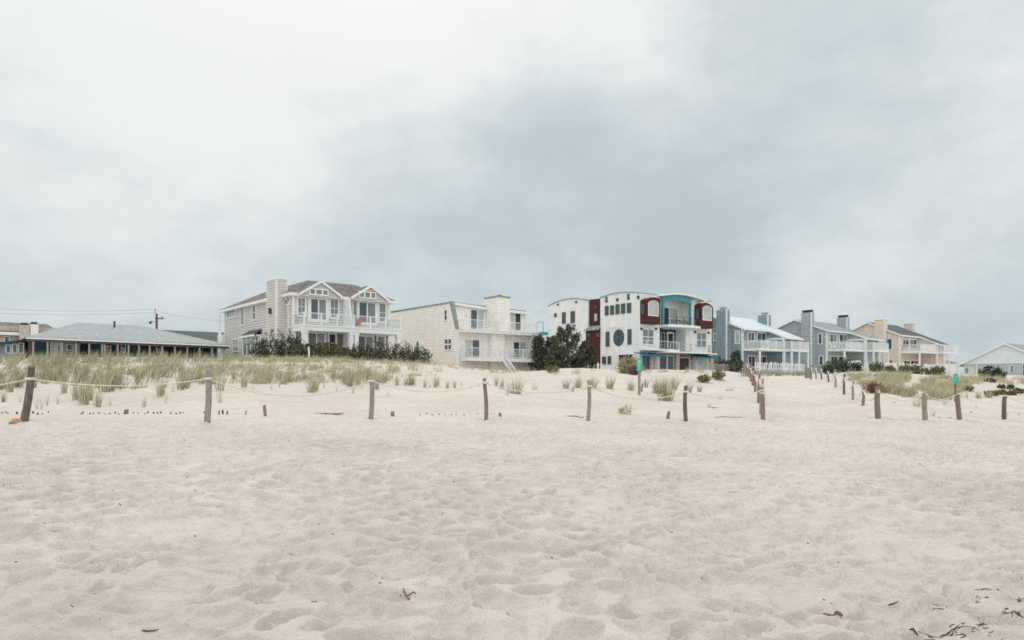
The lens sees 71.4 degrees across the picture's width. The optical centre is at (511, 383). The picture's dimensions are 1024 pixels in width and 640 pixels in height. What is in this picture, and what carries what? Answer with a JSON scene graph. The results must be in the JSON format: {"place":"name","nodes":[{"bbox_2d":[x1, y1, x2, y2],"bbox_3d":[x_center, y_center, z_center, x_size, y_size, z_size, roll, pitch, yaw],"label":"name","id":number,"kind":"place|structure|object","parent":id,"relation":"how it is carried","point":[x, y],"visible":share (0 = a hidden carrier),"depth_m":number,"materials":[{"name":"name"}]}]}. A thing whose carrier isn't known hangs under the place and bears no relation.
{"place":"outdoors","nodes":[
{"label":"outdoors","id":0,"kind":"place"},
{"bbox_2d":[0,357,1023,639],"bbox_3d":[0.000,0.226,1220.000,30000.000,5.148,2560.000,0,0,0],"label":"sand","id":1,"kind":"structure","parent":0,"point":[558,519],"depth_m":7.83,"materials":[{"name":"sand"}]},
{"bbox_2d":[3,369,16,391],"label":"grass tuft","id":2,"kind":"object","parent":1,"relation":"on","point":[10,388],"visible":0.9,"depth_m":20.91,"materials":[{"name":"plant"}]},
{"bbox_2d":[20,366,34,421],"bbox_3d":[-10.489,0.395,15.379,0.352,1.588,0.157,0,0,0],"label":"rope post","id":3,"kind":"object","parent":1,"relation":"on","point":[26,408],"visible":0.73,"depth_m":15.32,"materials":[{"name":"brown wood"}]},
{"bbox_2d":[0,322,55,341],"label":"house","id":4,"kind":"structure","parent":1,"relation":"on","point":[9,331],"depth_m":81.02,"materials":[{"name":"beige wood"}]},
{"bbox_2d":[70,377,94,404],"bbox_3d":[-11.545,0.134,19.184,0.738,0.934,0.392,0,0,-19],"label":"grass tuft","id":5,"kind":"object","parent":1,"relation":"on","point":[85,395],"visible":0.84,"depth_m":19.17,"materials":[{"name":"plant"}]},
{"bbox_2d":[90,388,104,406],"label":"grass tuft","id":6,"kind":"object","parent":1,"relation":"on","point":[97,400],"visible":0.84,"depth_m":18.81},
{"bbox_2d":[89,362,115,391],"bbox_3d":[-12.806,-0.228,22.338,0.819,1.036,0.435,0,0,-36],"label":"grass tuft","id":7,"kind":"object","parent":1,"relation":"on","point":[104,388],"visible":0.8,"depth_m":22.32,"materials":[{"name":"plant"}]},
{"bbox_2d":[95,361,123,390],"bbox_3d":[-12.784,-0.305,22.597,0.911,1.152,0.484,0,0,-23],"label":"grass tuft","id":8,"kind":"object","parent":1,"relation":"on","point":[111,388],"visible":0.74,"depth_m":22.61,"materials":[{"name":"plant"}]},
{"bbox_2d":[0,321,229,357],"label":"porch house","id":9,"kind":"structure","parent":1,"relation":"on","point":[84,338],"depth_m":68.05,"materials":[{"name":"grey"}]},
{"bbox_2d":[0,348,241,389],"bbox_3d":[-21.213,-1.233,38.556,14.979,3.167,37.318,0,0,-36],"label":"dune grass","id":10,"kind":"structure","parent":1,"relation":"on","point":[55,364],"depth_m":27.70,"materials":[{"name":"plant"}]},
{"bbox_2d":[152,376,164,396],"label":"grass tuft","id":11,"kind":"object","parent":1,"relation":"on","point":[159,392],"visible":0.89,"depth_m":22.17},
{"bbox_2d":[171,366,191,389],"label":"grass tuft","id":12,"kind":"object","parent":1,"relation":"on","point":[181,386],"visible":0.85,"depth_m":24.13,"materials":[{"name":"plant"}]},
{"bbox_2d":[163,330,223,357],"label":"house","id":13,"kind":"structure","parent":1,"relation":"on","point":[211,336],"depth_m":101.48,"materials":[{"name":"grey paint"}]},
{"bbox_2d":[204,369,211,422],"bbox_3d":[-7.156,0.438,16.756,0.183,1.609,0.155,0,0,0],"label":"rope post","id":14,"kind":"object","parent":1,"relation":"on","point":[207,413],"visible":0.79,"depth_m":16.70,"materials":[{"name":"grey wood"}]},
{"bbox_2d":[0,377,764,398],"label":"barrier rope","id":15,"kind":"object","parent":14,"relation":"attached to","point":[33,378],"visible":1,"depth_m":18.46,"materials":[{"name":"fabric"}]},
{"bbox_2d":[211,366,228,390],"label":"grass tuft","id":16,"kind":"object","parent":1,"relation":"on","point":[217,378],"visible":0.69,"depth_m":24.70,"materials":[{"name":"plant"}]},
{"bbox_2d":[246,336,272,357],"bbox_3d":[-19.535,-2.723,54.949,1.969,2.021,1.712,0,0,-15],"label":"evergreen shrub","id":17,"kind":"object","parent":1,"relation":"on","point":[259,347],"visible":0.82,"depth_m":54.80,"materials":[{"name":"green plant"}]},
{"bbox_2d":[261,329,288,357],"bbox_3d":[-18.925,-3.102,55.969,2.345,2.593,2.097,0,0,17],"label":"evergreen shrub","id":18,"kind":"object","parent":1,"relation":"on","point":[274,352],"visible":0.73,"depth_m":55.92,"materials":[{"name":"green plant"}]},
{"bbox_2d":[274,328,295,357],"bbox_3d":[-18.064,-3.136,56.944,1.846,2.730,2.279,0,0,-11],"label":"evergreen shrub","id":19,"kind":"object","parent":1,"relation":"on","point":[282,350],"visible":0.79,"depth_m":56.85,"materials":[{"name":"green plant"}]},
{"bbox_2d":[285,334,305,351],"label":"evergreen shrub","id":20,"kind":"object","parent":1,"relation":"on","point":[297,342],"visible":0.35,"depth_m":57.81,"materials":[{"name":"green plant"}]},
{"bbox_2d":[291,343,316,357],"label":"hedge shrub","id":21,"kind":"object","parent":1,"relation":"on","point":[301,349],"visible":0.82,"depth_m":55.55,"materials":[{"name":"green plant"}]},
{"bbox_2d":[218,276,402,359],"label":"beach house","id":22,"kind":"structure","parent":1,"relation":"on","point":[311,312],"depth_m":66.45,"materials":[{"name":"beige paint"}]},
{"bbox_2d":[240,308,244,325],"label":"window","id":23,"kind":"structure","parent":22,"relation":"in","point":[242,310],"depth_m":74.24,"materials":[{"name":"glass"}]},
{"bbox_2d":[243,335,255,356],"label":"door","id":24,"kind":"structure","parent":22,"relation":"in","point":[246,340],"depth_m":71.21,"materials":[{"name":"white paint"}]},
{"bbox_2d":[296,296,306,316],"bbox_3d":[-19.018,-6.980,64.326,0.921,1.839,0.130,0,0,-39],"label":"window","id":25,"kind":"structure","parent":22,"relation":"in","point":[301,306],"depth_m":64.30,"materials":[{"name":"glass"}]},
{"bbox_2d":[308,333,326,346],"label":"sliding door","id":26,"kind":"structure","parent":22,"relation":"in","point":[315,338],"depth_m":65.15,"materials":[{"name":"white paint"}]},
{"bbox_2d":[308,297,328,322],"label":"sliding door","id":27,"kind":"structure","parent":22,"relation":"in","point":[315,305],"depth_m":65.28,"materials":[{"name":"white paint"}]},
{"bbox_2d":[309,288,328,295],"bbox_3d":[-17.538,-8.347,64.689,1.850,0.600,0.130,0,0,-39],"label":"window","id":28,"kind":"structure","parent":22,"relation":"in","point":[321,292],"depth_m":64.71,"materials":[{"name":"white paint"}]},
{"bbox_2d":[327,333,336,345],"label":"door","id":29,"kind":"structure","parent":22,"relation":"in","point":[331,337],"depth_m":66.18,"materials":[{"name":"white paint"}]},
{"bbox_2d":[329,299,339,318],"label":"window","id":30,"kind":"structure","parent":22,"relation":"in","point":[334,305],"depth_m":66.31,"materials":[{"name":"glass"}]},
{"bbox_2d":[359,335,374,353],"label":"sliding door","id":31,"kind":"structure","parent":22,"relation":"in","point":[369,339],"depth_m":68.38,"materials":[{"name":"white paint"}]},
{"bbox_2d":[359,291,375,298],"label":"window","id":32,"kind":"structure","parent":22,"relation":"in","point":[367,295],"depth_m":67.76,"materials":[{"name":"white paint"}]},
{"bbox_2d":[357,301,377,325],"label":"sliding door","id":33,"kind":"structure","parent":22,"relation":"in","point":[363,308],"depth_m":68.45,"materials":[{"name":"white paint"}]},
{"bbox_2d":[376,336,385,349],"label":"window","id":34,"kind":"structure","parent":22,"relation":"in","point":[378,338],"depth_m":69.36,"materials":[{"name":"white paint"}]},
{"bbox_2d":[378,303,386,322],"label":"window","id":35,"kind":"structure","parent":22,"relation":"in","point":[382,307],"depth_m":69.49,"materials":[{"name":"glass"}]},
{"bbox_2d":[303,369,318,392],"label":"grass tuft","id":36,"kind":"object","parent":1,"relation":"on","point":[311,385],"visible":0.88,"depth_m":26.11,"materials":[{"name":"plant"}]},
{"bbox_2d":[310,342,329,357],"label":"hedge shrub","id":37,"kind":"object","parent":1,"relation":"on","point":[321,350],"visible":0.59,"depth_m":56.74,"materials":[{"name":"green plant"}]},
{"bbox_2d":[323,341,339,357],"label":"hedge shrub","id":38,"kind":"object","parent":1,"relation":"on","point":[329,348],"visible":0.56,"depth_m":57.81,"materials":[{"name":"green plant"}]},
{"bbox_2d":[333,343,347,358],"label":"hedge shrub","id":39,"kind":"object","parent":1,"relation":"on","point":[344,352],"visible":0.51,"depth_m":58.72,"materials":[{"name":"green plant"}]},
{"bbox_2d":[343,364,355,386],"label":"grass tuft","id":40,"kind":"object","parent":1,"relation":"on","point":[349,382],"visible":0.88,"depth_m":29.20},
{"bbox_2d":[341,347,357,359],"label":"hedge shrub","id":41,"kind":"object","parent":1,"relation":"on","point":[351,352],"visible":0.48,"depth_m":59.89,"materials":[{"name":"green plant"}]},
{"bbox_2d":[350,341,368,359],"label":"evergreen shrub","id":42,"kind":"object","parent":1,"relation":"on","point":[361,352],"visible":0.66,"depth_m":60.28,"materials":[{"name":"green plant"}]},
{"bbox_2d":[224,353,503,384],"bbox_3d":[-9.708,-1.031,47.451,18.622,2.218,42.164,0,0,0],"label":"dune grass","id":43,"kind":"structure","parent":1,"relation":"on","point":[256,377],"depth_m":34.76,"materials":[{"name":"plant"}]},
{"bbox_2d":[358,341,376,359],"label":"evergreen shrub","id":44,"kind":"object","parent":1,"relation":"on","point":[368,356],"visible":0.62,"depth_m":60.76,"materials":[{"name":"green plant"}]},
{"bbox_2d":[369,377,374,419],"bbox_3d":[-3.704,0.555,18.761,0.165,1.478,0.133,0,0,0],"label":"rope post","id":45,"kind":"object","parent":1,"relation":"on","point":[371,406],"visible":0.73,"depth_m":18.71,"materials":[{"name":"grey wood"}]},
{"bbox_2d":[369,341,388,360],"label":"evergreen shrub","id":46,"kind":"object","parent":1,"relation":"on","point":[379,351],"visible":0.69,"depth_m":61.38,"materials":[{"name":"green plant"}]},
{"bbox_2d":[378,342,395,360],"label":"evergreen shrub","id":47,"kind":"object","parent":1,"relation":"on","point":[390,355],"visible":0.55,"depth_m":62.34,"materials":[{"name":"green plant"}]},
{"bbox_2d":[391,342,404,361],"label":"evergreen shrub","id":48,"kind":"object","parent":1,"relation":"on","point":[398,353],"visible":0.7,"depth_m":62.76,"materials":[{"name":"green plant"}]},
{"bbox_2d":[401,340,413,361],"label":"evergreen shrub","id":49,"kind":"object","parent":1,"relation":"on","point":[406,353],"visible":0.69,"depth_m":63.82,"materials":[{"name":"green plant"}]},
{"bbox_2d":[407,344,422,362],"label":"evergreen shrub","id":50,"kind":"object","parent":1,"relation":"on","point":[415,351],"visible":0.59,"depth_m":64.87,"materials":[{"name":"green plant"}]},
{"bbox_2d":[416,346,432,362],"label":"evergreen shrub","id":51,"kind":"object","parent":1,"relation":"on","point":[427,356],"visible":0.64,"depth_m":65.28,"materials":[{"name":"green plant"}]},
{"bbox_2d":[390,295,539,370],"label":"beach house","id":52,"kind":"structure","parent":1,"relation":"on","point":[494,331],"depth_m":78.00,"materials":[{"name":"beige paint"}]},
{"bbox_2d":[444,338,451,349],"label":"window","id":53,"kind":"structure","parent":52,"relation":"in","point":[447,342],"depth_m":76.24,"materials":[{"name":"white paint"}]},
{"bbox_2d":[464,338,479,356],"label":"sliding door","id":54,"kind":"structure","parent":52,"relation":"in","point":[467,342],"depth_m":76.39,"materials":[{"name":"white paint"}]},
{"bbox_2d":[470,309,484,329],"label":"sliding door","id":55,"kind":"structure","parent":52,"relation":"in","point":[477,314],"depth_m":78.32,"materials":[{"name":"white paint"}]},
{"bbox_2d":[510,313,520,330],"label":"sliding door","id":56,"kind":"structure","parent":52,"relation":"in","point":[514,317],"depth_m":81.74,"materials":[{"name":"white paint"}]},
{"bbox_2d":[512,341,525,358],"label":"sliding door","id":57,"kind":"structure","parent":52,"relation":"in","point":[516,344],"depth_m":80.37,"materials":[{"name":"white paint"}]},
{"bbox_2d":[483,378,487,420],"bbox_3d":[-0.732,0.604,19.663,0.162,1.546,0.115,0,0,0],"label":"rope post","id":58,"kind":"object","parent":1,"relation":"on","point":[485,401],"visible":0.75,"depth_m":19.62,"materials":[{"name":"brown wood"}]},
{"bbox_2d":[501,375,526,393],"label":"grass tuft","id":59,"kind":"object","parent":1,"relation":"on","point":[514,386],"visible":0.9,"depth_m":28.65,"materials":[{"name":"plant"}]},
{"bbox_2d":[527,333,547,370],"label":"pine tree","id":60,"kind":"object","parent":1,"relation":"on","point":[538,347],"visible":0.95,"depth_m":79.61,"materials":[{"name":"green plant"}]},
{"bbox_2d":[542,343,572,368],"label":"pine tree","id":61,"kind":"object","parent":1,"relation":"on","point":[557,355],"visible":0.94,"depth_m":73.40,"materials":[{"name":"green plant"}]},
{"bbox_2d":[543,323,594,367],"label":"pine tree","id":62,"kind":"object","parent":1,"relation":"on","point":[568,345],"visible":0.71,"depth_m":77.53,"materials":[{"name":"green plant"}]},
{"bbox_2d":[569,355,586,367],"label":"evergreen shrub","id":63,"kind":"object","parent":1,"relation":"on","point":[574,361],"visible":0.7,"depth_m":78.45,"materials":[{"name":"green plant"}]},
{"bbox_2d":[575,340,598,368],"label":"pine tree","id":64,"kind":"object","parent":1,"relation":"on","point":[590,350],"visible":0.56,"depth_m":79.59,"materials":[{"name":"green plant"}]},
{"bbox_2d":[586,380,590,420],"bbox_3d":[2.261,0.670,21.092,0.178,1.581,0.118,0,0,0],"label":"rope post","id":65,"kind":"object","parent":1,"relation":"on","point":[589,402],"visible":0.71,"depth_m":21.05,"materials":[{"name":"brown wood"}]},
{"bbox_2d":[536,291,717,369],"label":"modern house","id":66,"kind":"structure","parent":1,"relation":"on","point":[614,327],"depth_m":98.61,"materials":[{"name":"white paint"}]},
{"bbox_2d":[613,329,623,345],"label":"round window","id":67,"kind":"structure","parent":66,"relation":"in","point":[618,338],"depth_m":96.33,"materials":[{"name":"glass"}]},
{"bbox_2d":[642,328,653,344],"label":"window","id":68,"kind":"structure","parent":66,"relation":"in","point":[647,334],"depth_m":94.37,"materials":[{"name":"glass"}]},
{"bbox_2d":[659,356,666,368],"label":"glass door","id":69,"kind":"structure","parent":66,"relation":"in","point":[662,360],"depth_m":96.26,"materials":[{"name":"white paint"}]},
{"bbox_2d":[660,307,677,324],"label":"sliding door","id":70,"kind":"structure","parent":66,"relation":"in","point":[668,311],"depth_m":99.88,"materials":[{"name":"white paint"}]},
{"bbox_2d":[667,332,673,349],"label":"door","id":71,"kind":"structure","parent":66,"relation":"in","point":[670,335],"depth_m":100.00,"materials":[{"name":"white paint"}]},
{"bbox_2d":[667,355,673,369],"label":"glass door","id":72,"kind":"structure","parent":66,"relation":"in","point":[670,358],"depth_m":97.33,"materials":[{"name":"white paint"}]},
{"bbox_2d":[680,357,688,369],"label":"glass door","id":73,"kind":"structure","parent":66,"relation":"in","point":[684,361],"depth_m":99.25,"materials":[{"name":"white paint"}]},
{"bbox_2d":[696,332,706,347],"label":"window","id":74,"kind":"structure","parent":66,"relation":"in","point":[701,337],"depth_m":101.68,"materials":[{"name":"glass"}]},
{"bbox_2d":[698,358,706,369],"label":"glass door","id":75,"kind":"structure","parent":66,"relation":"in","point":[702,362],"depth_m":101.85,"materials":[{"name":"white paint"}]},
{"bbox_2d":[615,352,643,373],"bbox_3d":[8.301,-1.259,50.758,1.978,1.993,2.176,-20,0,0],"label":"dune shrub","id":76,"kind":"object","parent":1,"relation":"on","point":[625,362],"visible":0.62,"depth_m":50.40,"materials":[{"name":"green plant"}]},
{"bbox_2d":[637,358,641,394],"bbox_3d":[5.678,-0.178,31.803,0.236,1.956,0.151,0,0,5],"label":"beach sign","id":77,"kind":"object","parent":1,"relation":"on","point":[639,365],"visible":0.98,"depth_m":31.76,"materials":[{"name":"wood"}]},
{"bbox_2d":[650,375,667,393],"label":"grass tuft","id":78,"kind":"object","parent":1,"relation":"on","point":[655,388],"visible":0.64,"depth_m":32.96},
{"bbox_2d":[653,379,677,400],"bbox_3d":[6.635,0.188,30.348,1.155,1.163,1.020,0,0,-28],"label":"grass tuft","id":79,"kind":"object","parent":1,"relation":"on","point":[665,394],"visible":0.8,"depth_m":30.33,"materials":[{"name":"plant"}]},
{"bbox_2d":[683,386,687,421],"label":"rope post","id":80,"kind":"object","parent":1,"relation":"on","point":[685,416],"visible":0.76,"depth_m":22.40,"materials":[{"name":"brown wood"}]},
{"bbox_2d":[696,373,711,382],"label":"dune shrub","id":81,"kind":"object","parent":1,"relation":"on","point":[704,378],"visible":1,"depth_m":42.38,"materials":[{"name":"green plant"}]},
{"bbox_2d":[712,368,725,380],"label":"dune shrub","id":82,"kind":"object","parent":1,"relation":"on","point":[719,374],"visible":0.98,"depth_m":44.00,"materials":[{"name":"green plant"}]},
{"bbox_2d":[709,363,745,372],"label":"sand fence","id":83,"kind":"object","parent":1,"relation":"on","point":[719,365],"visible":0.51,"depth_m":77.25,"materials":[{"name":"grey wood"}]},
{"bbox_2d":[727,350,743,372],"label":"bush","id":84,"kind":"object","parent":1,"relation":"on","point":[735,355],"visible":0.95,"depth_m":77.85,"materials":[{"name":"green plant"}]},
{"bbox_2d":[712,307,808,373],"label":"duplex house","id":85,"kind":"structure","parent":1,"relation":"on","point":[762,340],"depth_m":106.72,"materials":[{"name":"blue paint"}]},
{"bbox_2d":[759,387,764,419],"bbox_3d":[8.305,0.812,23.618,0.186,1.450,0.156,0,0,0],"label":"rope post","id":86,"kind":"object","parent":1,"relation":"on","point":[762,397],"visible":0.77,"depth_m":23.56,"materials":[{"name":"brown wood"}]},
{"bbox_2d":[755,362,804,372],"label":"picket fence","id":87,"kind":"object","parent":1,"relation":"on","point":[781,368],"visible":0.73,"depth_m":81.52,"materials":[{"name":"white paint"}]},
{"bbox_2d":[821,359,837,374],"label":"evergreen shrub","id":88,"kind":"object","parent":1,"relation":"on","point":[827,367],"visible":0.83,"depth_m":67.80,"materials":[{"name":"green plant"}]},
{"bbox_2d":[776,310,888,373],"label":"duplex house","id":89,"kind":"structure","parent":1,"relation":"on","point":[848,342],"depth_m":116.52,"materials":[{"name":"blue paint"}]},
{"bbox_2d":[830,357,849,372],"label":"evergreen shrub","id":90,"kind":"object","parent":1,"relation":"on","point":[839,365],"visible":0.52,"depth_m":69.50,"materials":[{"name":"green plant"}]},
{"bbox_2d":[837,359,854,371],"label":"evergreen shrub","id":91,"kind":"object","parent":1,"relation":"on","point":[852,365],"visible":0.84,"depth_m":69.68,"materials":[{"name":"green plant"}]},
{"bbox_2d":[866,381,882,392],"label":"dune shrub","id":92,"kind":"object","parent":1,"relation":"on","point":[870,388],"visible":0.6,"depth_m":36.85,"materials":[{"name":"brown plant"}]},
{"bbox_2d":[868,361,884,371],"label":"evergreen shrub","id":93,"kind":"object","parent":1,"relation":"on","point":[872,366],"visible":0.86,"depth_m":61.74,"materials":[{"name":"green plant"}]},
{"bbox_2d":[874,386,880,418],"bbox_3d":[13.588,0.853,26.442,0.247,1.578,0.207,0,0,0],"label":"rope post","id":94,"kind":"object","parent":1,"relation":"on","point":[877,405],"visible":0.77,"depth_m":26.37,"materials":[{"name":"brown wood"}]},
{"bbox_2d":[810,367,879,400],"bbox_3d":[19.770,-0.375,43.666,0.524,2.085,36.776,0,0,19],"label":"barrier rope","id":95,"kind":"object","parent":94,"relation":"attached to","point":[845,383],"visible":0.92,"depth_m":37.65,"materials":[{"name":"fabric"}]},
{"bbox_2d":[878,390,1023,402],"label":"barrier rope","id":96,"kind":"object","parent":94,"relation":"attached to","point":[948,398],"visible":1,"depth_m":27.03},
{"bbox_2d":[852,318,957,373],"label":"duplex house","id":97,"kind":"structure","parent":1,"relation":"on","point":[929,351],"depth_m":126.64,"materials":[{"name":"beige paint"}]},
{"bbox_2d":[867,362,947,373],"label":"picket fence","id":98,"kind":"object","parent":1,"relation":"on","point":[925,365],"visible":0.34,"depth_m":92.67,"materials":[{"name":"white paint"}]},
{"bbox_2d":[905,363,925,373],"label":"evergreen shrub","id":99,"kind":"object","parent":1,"relation":"on","point":[917,369],"visible":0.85,"depth_m":59.74,"materials":[{"name":"green plant"}]},
{"bbox_2d":[921,392,927,419],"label":"rope post","id":100,"kind":"object","parent":1,"relation":"on","point":[924,407],"visible":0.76,"depth_m":26.37,"materials":[{"name":"brown wood"}]},
{"bbox_2d":[924,365,941,374],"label":"evergreen shrub","id":101,"kind":"object","parent":1,"relation":"on","point":[931,371],"visible":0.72,"depth_m":63.78,"materials":[{"name":"green plant"}]},
{"bbox_2d":[955,391,961,419],"bbox_3d":[17.045,1.008,27.177,0.250,1.450,0.178,0,0,0],"label":"rope post","id":102,"kind":"object","parent":1,"relation":"on","point":[958,408],"visible":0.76,"depth_m":27.11,"materials":[{"name":"brown wood"}]},
{"bbox_2d":[930,622,1003,639],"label":"seaweed clump","id":103,"kind":"object","parent":1,"relation":"on","point":[953,629],"visible":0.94,"depth_m":4.54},
{"bbox_2d":[958,343,1023,374],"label":"bungalow","id":104,"kind":"object","parent":1,"relation":"on","point":[1007,357],"visible":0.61,"depth_m":133.99,"materials":[{"name":"grey paint"}]},
{"bbox_2d":[1001,393,1006,419],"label":"rope post","id":105,"kind":"object","parent":1,"relation":"on","point":[1004,410],"visible":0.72,"depth_m":29.55,"materials":[{"name":"brown wood"}]},
{"bbox_2d":[0,0,1023,373],"label":"sky","id":106,"kind":"structure","parent":0,"point":[862,160],"materials":[{"name":"white"}]},
{"bbox_2d":[489,364,713,373],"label":"dune grass","id":107,"kind":"structure","parent":0,"point":[513,370],"depth_m":51.01,"materials":[{"name":"plant"}]},
{"bbox_2d":[739,368,804,376],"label":"dune grass","id":108,"kind":"structure","parent":0,"point":[772,372],"depth_m":69.98,"materials":[{"name":"plant"}]},
{"bbox_2d":[832,367,1023,399],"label":"dune grass","id":109,"kind":"structure","parent":0,"point":[895,377],"depth_m":44.59,"materials":[{"name":"plant"}]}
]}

